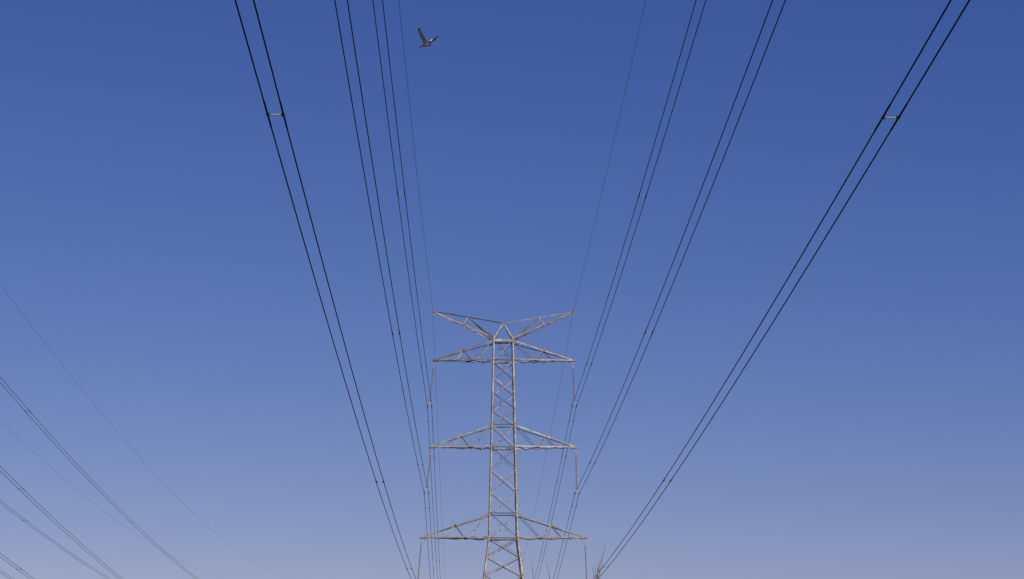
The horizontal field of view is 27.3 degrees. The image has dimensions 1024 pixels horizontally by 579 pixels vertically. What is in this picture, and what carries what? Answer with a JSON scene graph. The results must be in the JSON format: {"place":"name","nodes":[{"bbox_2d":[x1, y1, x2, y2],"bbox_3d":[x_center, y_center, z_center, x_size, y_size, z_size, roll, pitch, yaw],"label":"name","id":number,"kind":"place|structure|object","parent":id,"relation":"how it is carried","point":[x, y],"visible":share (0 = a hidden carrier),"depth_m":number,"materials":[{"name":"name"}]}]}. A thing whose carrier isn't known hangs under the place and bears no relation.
{"place":"outdoors","nodes":[
{"label":"outdoors","id":0,"kind":"place"},
{"bbox_2d":[3,505,105,577],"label":"power cable","id":1,"kind":"object","parent":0,"point":[51,541],"visible":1,"depth_m":259.01,"materials":[{"name":"metal"}]},
{"bbox_2d":[3,502,106,576],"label":"power cable","id":2,"kind":"object","parent":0,"point":[50,538],"visible":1,"depth_m":258.20,"materials":[{"name":"metal"}]},
{"bbox_2d":[0,471,118,578],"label":"power cable","id":3,"kind":"object","parent":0,"point":[57,525],"visible":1,"depth_m":205.50,"materials":[{"name":"metal"}]},
{"bbox_2d":[0,466,119,576],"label":"power cable","id":4,"kind":"object","parent":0,"point":[48,513],"visible":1,"depth_m":197.99,"materials":[{"name":"metal"}]},
{"bbox_2d":[2,385,192,576],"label":"power cable","id":5,"kind":"object","parent":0,"point":[87,479],"visible":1,"depth_m":216.49,"materials":[{"name":"metal"}]},
{"bbox_2d":[0,377,195,576],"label":"power cable","id":6,"kind":"object","parent":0,"point":[80,467],"visible":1,"depth_m":212.06,"materials":[{"name":"metal"}]},
{"bbox_2d":[6,427,219,577],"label":"earth wire","id":7,"kind":"object","parent":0,"point":[99,507],"visible":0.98,"depth_m":289.29,"materials":[{"name":"metal"}]},
{"bbox_2d":[1,286,283,575],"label":"earth wire","id":8,"kind":"object","parent":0,"point":[128,444],"visible":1,"depth_m":255.93,"materials":[{"name":"metal"}]},
{"bbox_2d":[418,28,437,48],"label":"bird","id":9,"kind":"object","parent":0,"point":[424,41],"visible":1,"depth_m":135.33},
{"bbox_2d":[0,0,1023,578],"label":"sky","id":10,"kind":"structure","parent":0,"point":[151,239],"materials":[{"name":"blue"}]},
{"bbox_3d":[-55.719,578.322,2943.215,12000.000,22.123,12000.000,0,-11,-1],"label":"ground","id":11,"kind":"structure","parent":0,"visible":0},
{"bbox_2d":[419,311,586,578],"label":"transmission tower","id":12,"kind":"structure","parent":11,"relation":"on","point":[515,487],"depth_m":193.69,"materials":[{"name":"metal"}]},
{"bbox_2d":[417,539,424,578],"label":"insulator string","id":13,"kind":"object","parent":12,"relation":"hanging from","point":[419,558],"visible":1,"depth_m":191.69,"materials":[{"name":"ceramic"}]},
{"bbox_2d":[234,0,410,577],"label":"power cable","id":14,"kind":"object","parent":13,"relation":"hanging from","point":[264,103],"visible":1,"depth_m":61.43,"materials":[{"name":"metal"}]},
{"bbox_2d":[253,0,415,578],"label":"power cable","id":15,"kind":"object","parent":13,"relation":"hanging from","point":[316,237],"visible":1,"depth_m":61.75,"materials":[{"name":"metal"}]},
{"bbox_2d":[266,113,284,116],"bbox_3d":[-5.977,-4.421,53.207,0.468,0.075,0.260,0,-11,-1],"label":"cable spacer","id":16,"kind":"object","parent":15,"relation":"attached to","point":[269,114],"visible":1,"depth_m":53.19,"materials":[{"name":"metal"}]},
{"bbox_2d":[424,448,431,493],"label":"insulator string","id":17,"kind":"object","parent":12,"relation":"hanging from","point":[428,472],"visible":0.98,"depth_m":193.17,"materials":[{"name":"glass"}]},
{"bbox_2d":[334,0,430,578],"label":"power cable","id":18,"kind":"object","parent":17,"relation":"hanging from","point":[374,232],"visible":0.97,"depth_m":90.90,"materials":[{"name":"metal"}]},
{"bbox_2d":[347,0,433,573],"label":"power cable","id":19,"kind":"object","parent":17,"relation":"hanging from","point":[383,232],"visible":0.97,"depth_m":91.00,"materials":[{"name":"metal"}]},
{"bbox_2d":[427,361,435,406],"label":"insulator string","id":20,"kind":"object","parent":12,"relation":"hanging from","point":[432,382],"visible":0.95,"depth_m":194.79,"materials":[{"name":"glass"}]},
{"bbox_2d":[372,0,437,578],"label":"power cable","id":21,"kind":"object","parent":20,"relation":"hanging from","point":[402,230],"visible":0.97,"depth_m":119.14,"materials":[{"name":"metal"}]},
{"bbox_2d":[382,0,440,578],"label":"power cable","id":22,"kind":"object","parent":20,"relation":"hanging from","point":[409,230],"visible":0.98,"depth_m":119.23,"materials":[{"name":"metal"}]},
{"bbox_2d":[569,362,576,406],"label":"insulator string","id":23,"kind":"object","parent":12,"relation":"hanging from","point":[573,384],"visible":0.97,"depth_m":194.99,"materials":[{"name":"glass"}]},
{"bbox_2d":[535,1,695,576],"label":"power cable","id":24,"kind":"object","parent":23,"relation":"hanging from","point":[628,229],"visible":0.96,"depth_m":118.41,"materials":[{"name":"metal"}]},
{"bbox_2d":[538,0,705,575],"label":"power cable","id":25,"kind":"object","parent":23,"relation":"hanging from","point":[636,226],"visible":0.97,"depth_m":118.32,"materials":[{"name":"metal"}]},
{"bbox_2d":[571,448,579,494],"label":"insulator string","id":26,"kind":"object","parent":12,"relation":"hanging from","point":[576,474],"visible":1,"depth_m":193.41,"materials":[{"name":"glass"}]},
{"bbox_2d":[553,0,772,578],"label":"power cable","id":27,"kind":"object","parent":26,"relation":"hanging from","point":[684,232],"visible":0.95,"depth_m":89.76,"materials":[{"name":"metal"}]},
{"bbox_2d":[557,0,785,577],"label":"power cable","id":28,"kind":"object","parent":26,"relation":"hanging from","point":[693,232],"visible":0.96,"depth_m":89.48,"materials":[{"name":"metal"}]},
{"bbox_2d":[583,542,586,578],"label":"insulator string","id":29,"kind":"object","parent":12,"relation":"hanging from","point":[585,560],"visible":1,"depth_m":191.94,"materials":[{"name":"ceramic"}]},
{"bbox_2d":[593,0,951,578],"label":"power cable","id":30,"kind":"object","parent":29,"relation":"hanging from","point":[884,114],"visible":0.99,"depth_m":61.32,"materials":[{"name":"metal"}]},
{"bbox_2d":[598,0,969,578],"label":"power cable","id":31,"kind":"object","parent":29,"relation":"hanging from","point":[906,104],"visible":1,"depth_m":60.61,"materials":[{"name":"metal"}]},
{"bbox_2d":[881,115,900,119],"bbox_3d":[9.473,-4.302,52.661,0.468,0.075,0.260,0,-11,-1],"label":"cable spacer","id":32,"kind":"object","parent":31,"relation":"attached to","point":[896,117],"visible":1,"depth_m":52.63,"materials":[{"name":"metal"}]},
{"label":"earth wire clamp","id":33,"kind":"object","parent":12,"relation":"attached to","visible":0},
{"bbox_2d":[399,6,444,566],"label":"earth wire","id":34,"kind":"object","parent":33,"relation":"attached to","point":[422,223],"visible":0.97,"depth_m":146.52,"materials":[{"name":"metal"}]},
{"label":"earth wire clamp","id":35,"kind":"object","parent":12,"relation":"attached to","visible":0},
{"bbox_2d":[518,1,645,576],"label":"earth wire","id":36,"kind":"object","parent":35,"relation":"attached to","point":[594,223],"visible":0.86,"depth_m":156.14,"materials":[{"name":"metal"}]},
{"bbox_2d":[592,548,604,578],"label":"bare tree","id":37,"kind":"object","parent":11,"relation":"on","point":[598,567],"visible":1,"depth_m":111.36,"materials":[{"name":"brown plant"}]}
]}

